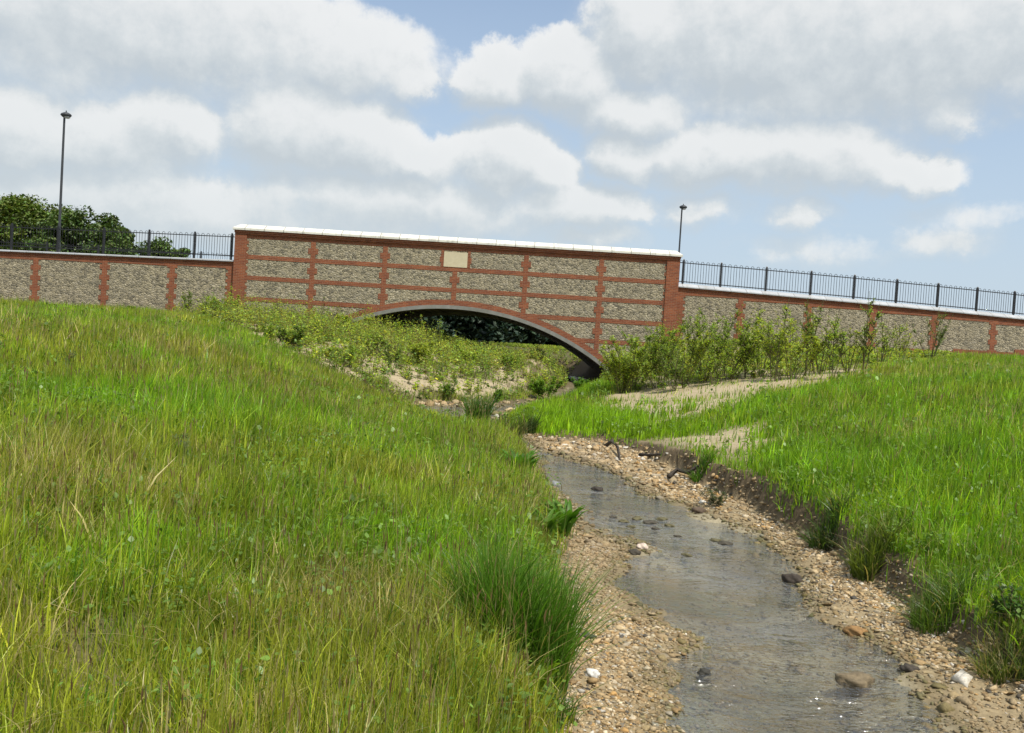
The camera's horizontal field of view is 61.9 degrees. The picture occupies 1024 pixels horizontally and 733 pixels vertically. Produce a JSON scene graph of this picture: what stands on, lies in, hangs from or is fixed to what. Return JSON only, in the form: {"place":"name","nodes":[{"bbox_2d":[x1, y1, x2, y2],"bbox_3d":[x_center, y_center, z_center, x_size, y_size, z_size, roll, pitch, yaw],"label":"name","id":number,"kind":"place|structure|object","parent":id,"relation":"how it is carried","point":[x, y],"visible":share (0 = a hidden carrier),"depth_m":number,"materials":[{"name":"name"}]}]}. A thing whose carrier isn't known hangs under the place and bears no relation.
{"place":"outdoors","nodes":[
{"label":"outdoors","id":0,"kind":"place"},
{"bbox_2d":[0,321,1023,732],"bbox_3d":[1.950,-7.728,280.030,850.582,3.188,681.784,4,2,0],"label":"ground","id":1,"kind":"structure","parent":0,"point":[582,369],"depth_m":6.16,"materials":[{"name":"beige gravel"}]},
{"bbox_2d":[0,192,71,250],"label":"tree","id":2,"kind":"object","parent":1,"relation":"on","point":[15,210],"visible":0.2,"depth_m":102.24,"materials":[{"name":"green plant"}]},
{"bbox_2d":[63,350,75,366],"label":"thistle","id":3,"kind":"object","parent":1,"relation":"on","point":[73,356],"visible":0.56,"depth_m":10.92,"materials":[{"name":"green plant"}]},
{"bbox_2d":[20,205,138,255],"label":"tree","id":4,"kind":"object","parent":1,"relation":"on","point":[70,219],"visible":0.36,"depth_m":98.24,"materials":[{"name":"green plant"}]},
{"bbox_2d":[0,250,233,313],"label":"flint wall","id":5,"kind":"structure","parent":1,"relation":"on","point":[155,282],"depth_m":40.05,"materials":[{"name":"beige stone"}]},
{"bbox_2d":[0,223,234,259],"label":"railing","id":6,"kind":"object","parent":5,"relation":"on","point":[194,235],"visible":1,"depth_m":40.20,"materials":[{"name":"black metal"}]},
{"bbox_2d":[112,227,135,254],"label":"tree","id":7,"kind":"object","parent":1,"relation":"on","point":[133,235],"visible":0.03,"depth_m":105.49,"materials":[{"name":"green plant"}]},
{"bbox_2d":[135,236,191,257],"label":"tree","id":8,"kind":"object","parent":1,"relation":"on","point":[155,244],"visible":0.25,"depth_m":146.96,"materials":[{"name":"green plant"}]},
{"bbox_2d":[169,428,191,451],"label":"thistle","id":9,"kind":"object","parent":1,"relation":"on","point":[183,440],"visible":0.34,"depth_m":6.95,"materials":[{"name":"green plant"}]},
{"bbox_2d":[181,287,192,312],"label":"weed","id":10,"kind":"object","parent":1,"relation":"on","point":[185,303],"visible":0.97,"depth_m":37.05,"materials":[{"name":"green plant"}]},
{"bbox_2d":[199,292,217,311],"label":"weed","id":11,"kind":"object","parent":1,"relation":"on","point":[206,302],"visible":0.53,"depth_m":36.49,"materials":[{"name":"green plant"}]},
{"bbox_2d":[206,294,235,314],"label":"shrub","id":12,"kind":"object","parent":1,"relation":"on","point":[218,302],"visible":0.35,"depth_m":35.18,"materials":[{"name":"green plant"}]},
{"bbox_2d":[227,283,240,310],"bbox_3d":[-11.874,-2.764,36.408,0.602,1.628,0.515,4,2,8],"label":"sapling","id":13,"kind":"object","parent":1,"relation":"on","point":[234,300],"visible":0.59,"depth_m":36.41,"materials":[{"name":"green plant"}]},
{"bbox_2d":[261,323,273,337],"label":"weed","id":14,"kind":"object","parent":1,"relation":"on","point":[269,327],"visible":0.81,"depth_m":25.24,"materials":[{"name":"green plant"}]},
{"bbox_2d":[274,322,307,347],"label":"shrub","id":15,"kind":"object","parent":1,"relation":"on","point":[297,335],"visible":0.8,"depth_m":23.53,"materials":[{"name":"green plant"}]},
{"bbox_2d":[309,320,323,332],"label":"shrub","id":16,"kind":"object","parent":1,"relation":"on","point":[315,326],"visible":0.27,"depth_m":30.89,"materials":[{"name":"green plant"}]},
{"bbox_2d":[321,347,341,356],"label":"shrub","id":17,"kind":"object","parent":1,"relation":"on","point":[330,350],"visible":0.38,"depth_m":23.39,"materials":[{"name":"green plant"}]},
{"bbox_2d":[333,314,351,327],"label":"shrub","id":18,"kind":"object","parent":1,"relation":"on","point":[345,317],"visible":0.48,"depth_m":35.84,"materials":[{"name":"green plant"}]},
{"bbox_2d":[340,344,361,367],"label":"weed","id":19,"kind":"object","parent":1,"relation":"on","point":[353,350],"visible":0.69,"depth_m":22.61,"materials":[{"name":"green plant"}]},
{"bbox_2d":[360,332,388,352],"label":"shrub","id":20,"kind":"object","parent":1,"relation":"on","point":[369,341],"visible":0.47,"depth_m":27.89,"materials":[{"name":"green plant"}]},
{"bbox_2d":[383,343,401,370],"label":"weed","id":21,"kind":"object","parent":1,"relation":"on","point":[388,346],"visible":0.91,"depth_m":24.61,"materials":[{"name":"green plant"}]},
{"bbox_2d":[406,340,434,364],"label":"shrub","id":22,"kind":"object","parent":1,"relation":"on","point":[418,352],"visible":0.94,"depth_m":27.89,"materials":[{"name":"green plant"}]},
{"bbox_2d":[392,316,449,332],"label":"tree","id":23,"kind":"object","parent":1,"relation":"on","point":[430,320],"visible":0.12,"depth_m":81.81,"materials":[{"name":"green plant"}]},
{"bbox_2d":[437,319,443,343],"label":"weed","id":24,"kind":"object","parent":1,"relation":"on","point":[440,332],"visible":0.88,"depth_m":34.93,"materials":[{"name":"green plant"}]},
{"bbox_2d":[440,378,460,400],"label":"weed","id":25,"kind":"object","parent":1,"relation":"on","point":[446,387],"visible":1,"depth_m":23.04,"materials":[{"name":"green plant"}]},
{"bbox_2d":[231,224,682,373],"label":"bridge","id":26,"kind":"structure","parent":1,"relation":"on","point":[579,301],"depth_m":39.90,"materials":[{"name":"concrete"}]},
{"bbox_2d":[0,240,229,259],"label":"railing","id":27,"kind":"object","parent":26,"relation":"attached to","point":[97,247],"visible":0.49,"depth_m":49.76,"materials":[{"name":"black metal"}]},
{"bbox_2d":[437,315,481,343],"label":"tree","id":28,"kind":"object","parent":1,"relation":"on","point":[463,327],"visible":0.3,"depth_m":83.62,"materials":[{"name":"green plant"}]},
{"bbox_2d":[460,348,485,365],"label":"shrub","id":29,"kind":"object","parent":1,"relation":"on","point":[469,353],"visible":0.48,"depth_m":29.82,"materials":[{"name":"green plant"}]},
{"bbox_2d":[456,389,511,420],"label":"grass tussock","id":30,"kind":"object","parent":1,"relation":"on","point":[489,406],"depth_m":18.11,"materials":[{"name":"green plant"}]},
{"bbox_2d":[382,530,599,651],"bbox_3d":[-0.103,1.185,4.156,1.123,0.719,1.203,3,2,-17],"label":"grass tussock","id":31,"kind":"object","parent":1,"relation":"on","point":[463,578],"depth_m":4.13,"materials":[{"name":"green plant"}]},
{"bbox_2d":[493,385,504,402],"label":"weed","id":32,"kind":"object","parent":1,"relation":"on","point":[499,392],"visible":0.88,"depth_m":24.02,"materials":[{"name":"green plant"}]},
{"bbox_2d":[488,695,513,718],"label":"broadleaf plant","id":33,"kind":"object","parent":1,"relation":"on","point":[507,697],"visible":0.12,"depth_m":3.37,"materials":[{"name":"green plant"}]},
{"bbox_2d":[500,353,520,370],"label":"shrub","id":34,"kind":"object","parent":1,"relation":"on","point":[517,359],"visible":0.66,"depth_m":30.92,"materials":[{"name":"green plant"}]},
{"bbox_2d":[0,292,1023,732],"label":"grass","id":35,"kind":"structure","parent":1,"relation":"on","point":[370,472],"depth_m":6.00,"materials":[{"name":"green plant"}]},
{"bbox_2d":[475,317,548,345],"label":"tree","id":36,"kind":"object","parent":1,"relation":"on","point":[494,331],"visible":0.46,"depth_m":81.33,"materials":[{"name":"green plant"}]},
{"bbox_2d":[491,413,532,439],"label":"grass tussock","id":37,"kind":"object","parent":1,"relation":"on","point":[519,429],"depth_m":15.69,"materials":[{"name":"green plant"}]},
{"bbox_2d":[0,301,1023,732],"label":"meadow herbs","id":38,"kind":"object","parent":1,"relation":"on","point":[554,541],"visible":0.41,"depth_m":7.04,"materials":[{"name":"green plant"}]},
{"bbox_2d":[497,449,540,469],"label":"broadleaf plant","id":39,"kind":"object","parent":1,"relation":"on","point":[532,453],"visible":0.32,"depth_m":9.31,"materials":[{"name":"green plant"}]},
{"bbox_2d":[517,411,549,434],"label":"grass tussock","id":40,"kind":"object","parent":1,"relation":"on","point":[532,423],"depth_m":16.30,"materials":[{"name":"green plant"}]},
{"bbox_2d":[529,347,544,357],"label":"shrub","id":41,"kind":"object","parent":1,"relation":"on","point":[539,351],"visible":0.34,"depth_m":40.48,"materials":[{"name":"green plant"}]},
{"bbox_2d":[520,663,559,694],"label":"broadleaf plant","id":42,"kind":"object","parent":1,"relation":"on","point":[544,672],"visible":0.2,"depth_m":4.00,"materials":[{"name":"green plant"}]},
{"bbox_2d":[411,510,677,698],"bbox_3d":[0.086,1.196,4.306,1.369,0.913,1.400,3,2,-20],"label":"grass tussock","id":43,"kind":"object","parent":1,"relation":"on","point":[554,641],"depth_m":4.14,"materials":[{"name":"green plant"}]},
{"bbox_2d":[526,373,564,398],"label":"shrub","id":44,"kind":"object","parent":1,"relation":"on","point":[538,384],"visible":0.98,"depth_m":26.96,"materials":[{"name":"green plant"}]},
{"bbox_2d":[532,508,564,537],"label":"broadleaf plant","id":45,"kind":"object","parent":1,"relation":"on","point":[552,522],"visible":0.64,"depth_m":6.99,"materials":[{"name":"green plant"}]},
{"bbox_2d":[537,339,560,346],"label":"tree","id":46,"kind":"object","parent":1,"relation":"on","point":[551,342],"visible":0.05,"depth_m":84.52,"materials":[{"name":"green plant"}]},
{"bbox_2d":[166,287,955,398],"bbox_3d":[2.152,-1.180,48.065,35.987,3.439,56.330,4,2,0],"label":"scrub","id":47,"kind":"object","parent":1,"relation":"on","point":[389,331],"visible":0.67,"depth_m":28.99,"materials":[{"name":"green plant"}]},
{"bbox_2d":[543,498,587,534],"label":"broadleaf plant","id":48,"kind":"object","parent":1,"relation":"on","point":[570,517],"visible":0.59,"depth_m":7.50,"materials":[{"name":"green plant"}]},
{"bbox_2d":[534,681,621,728],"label":"grass tussock","id":49,"kind":"object","parent":1,"relation":"on","point":[571,719],"depth_m":3.95,"materials":[{"name":"green plant"}]},
{"bbox_2d":[570,377,591,388],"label":"shrub","id":50,"kind":"object","parent":1,"relation":"on","point":[581,381],"visible":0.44,"depth_m":28.43,"materials":[{"name":"green plant"}]},
{"bbox_2d":[584,668,599,677],"bbox_3d":[0.421,1.626,4.512,0.089,0.060,0.070,4,2,8],"label":"stone","id":51,"kind":"object","parent":1,"relation":"on","point":[591,672],"visible":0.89,"depth_m":4.49,"materials":[{"name":"white stone"}]},
{"bbox_2d":[604,440,620,460],"bbox_3d":[1.663,1.339,13.878,0.112,0.219,1.439,3,2,-4],"label":"driftwood","id":52,"kind":"object","parent":1,"relation":"on","point":[608,443],"visible":0.92,"depth_m":13.89,"materials":[{"name":"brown wood"}]},
{"bbox_2d":[610,361,631,390],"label":"weed","id":53,"kind":"object","parent":1,"relation":"on","point":[622,383],"visible":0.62,"depth_m":23.49,"materials":[{"name":"green plant"}]},
{"bbox_2d":[598,342,654,393],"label":"shrub","id":54,"kind":"object","parent":1,"relation":"on","point":[613,367],"visible":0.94,"depth_m":23.16,"materials":[{"name":"green plant"}]},
{"bbox_2d":[599,329,665,390],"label":"shrub","id":55,"kind":"object","parent":1,"relation":"on","point":[629,348],"visible":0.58,"depth_m":23.47,"materials":[{"name":"green plant"}]},
{"bbox_2d":[628,548,640,554],"bbox_3d":[1.074,1.632,7.482,0.113,0.060,0.097,5,2,32],"label":"stone","id":56,"kind":"object","parent":1,"relation":"on","point":[634,551],"visible":1,"depth_m":7.46,"materials":[{"name":"grey stone"}]},
{"bbox_2d":[637,543,647,549],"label":"stone","id":57,"kind":"object","parent":1,"relation":"on","point":[642,546],"visible":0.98,"depth_m":7.58,"materials":[{"name":"white stone"}]},
{"bbox_2d":[639,453,661,456],"bbox_3d":[2.167,1.366,13.208,0.116,0.150,0.638,3,2,-22],"label":"driftwood","id":58,"kind":"object","parent":1,"relation":"on","point":[647,454],"visible":0.97,"depth_m":13.30,"materials":[{"name":"brown wood"}]},
{"bbox_2d":[616,320,685,388],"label":"shrub","id":59,"kind":"object","parent":1,"relation":"on","point":[666,350],"visible":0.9,"depth_m":23.03,"materials":[{"name":"green plant"}]},
{"bbox_2d":[639,319,711,384],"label":"shrub","id":60,"kind":"object","parent":1,"relation":"on","point":[697,352],"visible":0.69,"depth_m":23.51,"materials":[{"name":"green plant"}]},
{"bbox_2d":[659,348,693,390],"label":"shrub","id":61,"kind":"object","parent":1,"relation":"on","point":[674,371],"visible":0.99,"depth_m":22.19,"materials":[{"name":"green plant"}]},
{"bbox_2d":[667,464,698,478],"bbox_3d":[2.373,1.413,11.597,0.411,0.236,0.395,5,2,31],"label":"driftwood","id":62,"kind":"object","parent":1,"relation":"on","point":[671,474],"visible":0.96,"depth_m":11.53,"materials":[{"name":"brown wood"}]},
{"bbox_2d":[691,506,705,513],"bbox_3d":[2.104,1.630,9.624,0.169,0.096,0.142,3,2,-21],"label":"stone","id":63,"kind":"object","parent":1,"relation":"on","point":[696,510],"visible":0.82,"depth_m":9.58,"materials":[{"name":"stone"}]},
{"bbox_2d":[682,447,722,482],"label":"grass tussock","id":64,"kind":"object","parent":1,"relation":"on","point":[697,476],"depth_m":11.24,"materials":[{"name":"green plant"}]},
{"bbox_2d":[677,301,750,381],"bbox_3d":[5.426,-0.722,23.822,1.954,2.320,2.104,3,2,-27],"label":"shrub","id":65,"kind":"object","parent":1,"relation":"on","point":[697,323],"visible":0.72,"depth_m":23.61,"materials":[{"name":"green plant"}]},
{"bbox_2d":[700,485,731,504],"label":"weed","id":66,"kind":"object","parent":1,"relation":"on","point":[711,499],"visible":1,"depth_m":9.88,"materials":[{"name":"green plant"}]},
{"bbox_2d":[412,393,1023,732],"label":"gravel","id":67,"kind":"structure","parent":1,"relation":"on","point":[962,676],"depth_m":5.71,"materials":[{"name":"beige gravel"}]},
{"bbox_2d":[781,573,802,583],"bbox_3d":[2.275,1.727,6.919,0.178,0.097,0.143,4,2,19],"label":"stone","id":68,"kind":"object","parent":67,"relation":"on","point":[792,578],"visible":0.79,"depth_m":6.89,"materials":[{"name":"grey stone"}]},
{"bbox_2d":[843,625,867,636],"bbox_3d":[2.288,1.760,5.667,0.174,0.080,0.138,4,2,22],"label":"stone","id":69,"kind":"object","parent":67,"relation":"on","point":[852,630],"visible":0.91,"depth_m":5.64,"materials":[{"name":"stone"}]},
{"bbox_2d":[704,340,736,384],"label":"shrub","id":70,"kind":"object","parent":1,"relation":"on","point":[711,362],"visible":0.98,"depth_m":22.37,"materials":[{"name":"green plant"}]},
{"bbox_2d":[685,314,774,380],"bbox_3d":[5.976,-0.563,23.316,2.376,1.922,2.010,4,2,0],"label":"shrub","id":71,"kind":"object","parent":1,"relation":"on","point":[741,344],"visible":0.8,"depth_m":23.18,"materials":[{"name":"green plant"}]},
{"bbox_2d":[738,322,755,377],"bbox_3d":[6.481,-0.479,23.569,0.599,1.644,0.470,4,2,12],"label":"sapling","id":72,"kind":"object","parent":1,"relation":"on","point":[745,348],"visible":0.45,"depth_m":23.56,"materials":[{"name":"green plant"}]},
{"bbox_2d":[737,313,802,377],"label":"shrub","id":73,"kind":"object","parent":1,"relation":"on","point":[758,350],"visible":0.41,"depth_m":23.43,"materials":[{"name":"green plant"}]},
{"bbox_2d":[761,301,794,381],"bbox_3d":[6.649,-0.674,21.422,0.795,2.150,0.659,4,2,0],"label":"sapling","id":74,"kind":"object","parent":1,"relation":"on","point":[786,308],"visible":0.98,"depth_m":21.42,"materials":[{"name":"green plant"}]},
{"bbox_2d":[743,302,842,378],"bbox_3d":[6.888,-0.656,21.742,2.333,1.977,1.807,3,2,-14],"label":"shrub","id":75,"kind":"object","parent":1,"relation":"on","point":[816,345],"visible":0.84,"depth_m":21.52,"materials":[{"name":"green plant"}]},
{"bbox_2d":[797,297,823,375],"bbox_3d":[7.838,-0.765,22.368,0.634,2.091,0.734,5,2,37],"label":"sapling","id":76,"kind":"object","parent":1,"relation":"on","point":[809,325],"visible":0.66,"depth_m":22.36,"materials":[{"name":"green plant"}]},
{"bbox_2d":[800,307,840,373],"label":"weed","id":77,"kind":"object","parent":1,"relation":"on","point":[826,339],"visible":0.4,"depth_m":22.96,"materials":[{"name":"green plant"}]},
{"bbox_2d":[810,522,838,550],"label":"weed","id":78,"kind":"object","parent":1,"relation":"on","point":[829,542],"visible":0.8,"depth_m":7.82,"materials":[{"name":"green plant"}]},
{"bbox_2d":[819,313,848,377],"bbox_3d":[7.807,-0.484,20.724,0.558,1.631,0.637,2,2,-31],"label":"sapling","id":79,"kind":"object","parent":1,"relation":"on","point":[843,341],"visible":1,"depth_m":20.72,"materials":[{"name":"green plant"}]},
{"bbox_2d":[788,482,882,550],"bbox_3d":[2.908,1.395,8.008,1.149,0.684,1.211,3,2,-16],"label":"grass tussock","id":80,"kind":"object","parent":1,"relation":"on","point":[814,542],"depth_m":7.97,"materials":[{"name":"green plant"}]},
{"bbox_2d":[675,283,1023,354],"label":"flint wall","id":81,"kind":"structure","parent":1,"relation":"on","point":[970,331],"depth_m":40.16,"materials":[{"name":"beige stone"}]},
{"bbox_2d":[679,259,1023,314],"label":"railing","id":82,"kind":"object","parent":81,"relation":"on","point":[897,282],"visible":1,"depth_m":40.31,"materials":[{"name":"black metal"}]},
{"bbox_2d":[835,319,876,372],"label":"shrub","id":83,"kind":"object","parent":1,"relation":"on","point":[854,349],"visible":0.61,"depth_m":22.80,"materials":[{"name":"green plant"}]},
{"bbox_2d":[854,291,883,371],"bbox_3d":[9.312,-0.884,22.287,0.765,2.165,0.607,4,2,0],"label":"sapling","id":84,"kind":"object","parent":1,"relation":"on","point":[864,332],"visible":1,"depth_m":22.31,"materials":[{"name":"green plant"}]},
{"bbox_2d":[863,311,909,361],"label":"shrub","id":85,"kind":"object","parent":1,"relation":"on","point":[885,344],"visible":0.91,"depth_m":26.64,"materials":[{"name":"green plant"}]},
{"bbox_2d":[821,506,958,581],"bbox_3d":[3.039,1.431,6.847,1.274,0.640,1.196,4,2,18],"label":"grass tussock","id":86,"kind":"object","parent":1,"relation":"on","point":[858,566],"depth_m":6.84,"materials":[{"name":"green plant"}]},
{"bbox_2d":[891,321,921,358],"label":"weed","id":87,"kind":"object","parent":1,"relation":"on","point":[904,343],"visible":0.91,"depth_m":31.11,"materials":[{"name":"green plant"}]},
{"bbox_2d":[900,663,919,672],"bbox_3d":[2.329,1.774,5.009,0.092,0.046,0.099,3,2,-27],"label":"stone","id":88,"kind":"object","parent":1,"relation":"on","point":[906,667],"visible":0.98,"depth_m":4.99,"materials":[{"name":"grey stone"}]},
{"bbox_2d":[912,307,953,357],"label":"weed","id":89,"kind":"object","parent":1,"relation":"on","point":[940,336],"visible":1,"depth_m":31.96,"materials":[{"name":"green plant"}]},
{"bbox_2d":[864,558,1022,635],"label":"grass tussock","id":90,"kind":"object","parent":1,"relation":"on","point":[922,620],"depth_m":5.61,"materials":[{"name":"green plant"}]},
{"bbox_2d":[906,602,1023,685],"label":"grass tussock","id":91,"kind":"object","parent":1,"relation":"on","point":[991,666],"depth_m":4.85,"materials":[{"name":"green plant"}]},
{"bbox_2d":[988,581,1023,629],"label":"weed","id":92,"kind":"object","parent":1,"relation":"on","point":[1006,609],"visible":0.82,"depth_m":5.10,"materials":[{"name":"green plant"}]},
{"bbox_2d":[0,0,1023,315],"label":"sky","id":93,"kind":"structure","parent":0,"point":[882,139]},
{"bbox_2d":[425,376,954,732],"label":"water","id":94,"kind":"structure","parent":0,"point":[700,575],"depth_m":6.15,"materials":[{"name":"grey liquid"}]},
{"bbox_2d":[590,486,602,491],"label":"stone","id":95,"kind":"object","parent":94,"relation":"on","point":[595,488],"visible":0.98,"depth_m":10.74,"materials":[{"name":"grey stone"}]},
{"bbox_2d":[632,516,641,520],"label":"riffle stone","id":96,"kind":"object","parent":94,"relation":"on","point":[637,518],"visible":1,"depth_m":9.04,"materials":[{"name":"beige stone"}]},
{"bbox_2d":[643,520,658,524],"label":"riffle stone","id":97,"kind":"object","parent":94,"relation":"on","point":[649,522],"visible":0.99,"depth_m":8.89,"materials":[{"name":"grey stone"}]},
{"bbox_2d":[655,517,667,520],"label":"riffle stone","id":98,"kind":"object","parent":94,"relation":"on","point":[662,518],"visible":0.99,"depth_m":9.11,"materials":[{"name":"beige stone"}]},
{"bbox_2d":[697,668,710,676],"bbox_3d":[1.083,1.728,4.823,0.081,0.045,0.062,3,2,-23],"label":"stone","id":99,"kind":"object","parent":94,"relation":"in","point":[704,671],"visible":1,"depth_m":4.81,"materials":[{"name":"grey stone"}]},
{"bbox_2d":[709,538,720,541],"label":"riffle stone","id":100,"kind":"object","parent":94,"relation":"on","point":[716,539],"visible":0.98,"depth_m":8.24,"materials":[{"name":"grey stone"}]},
{"bbox_2d":[718,541,733,545],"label":"riffle stone","id":101,"kind":"object","parent":94,"relation":"in","point":[726,543],"visible":0.98,"depth_m":8.12,"materials":[{"name":"grey stone"}]},
{"bbox_2d":[834,671,874,688],"bbox_3d":[1.945,1.777,4.826,0.225,0.084,0.168,4,2,3],"label":"stone","id":102,"kind":"object","parent":94,"relation":"in","point":[859,679],"visible":0.98,"depth_m":4.80,"materials":[{"name":"beige stone"}]},
{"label":"embankment","id":103,"kind":"structure","parent":0,"visible":0},
{"bbox_2d":[56,111,71,251],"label":"lamp post","id":104,"kind":"object","parent":103,"relation":"on","point":[66,115],"visible":0.83,"depth_m":43.73,"materials":[{"name":"black metal"}]},
{"bbox_2d":[678,204,686,252],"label":"lamp post","id":105,"kind":"object","parent":103,"relation":"on","point":[683,207],"visible":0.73,"depth_m":59.18,"materials":[{"name":"grey metal"}]}
]}

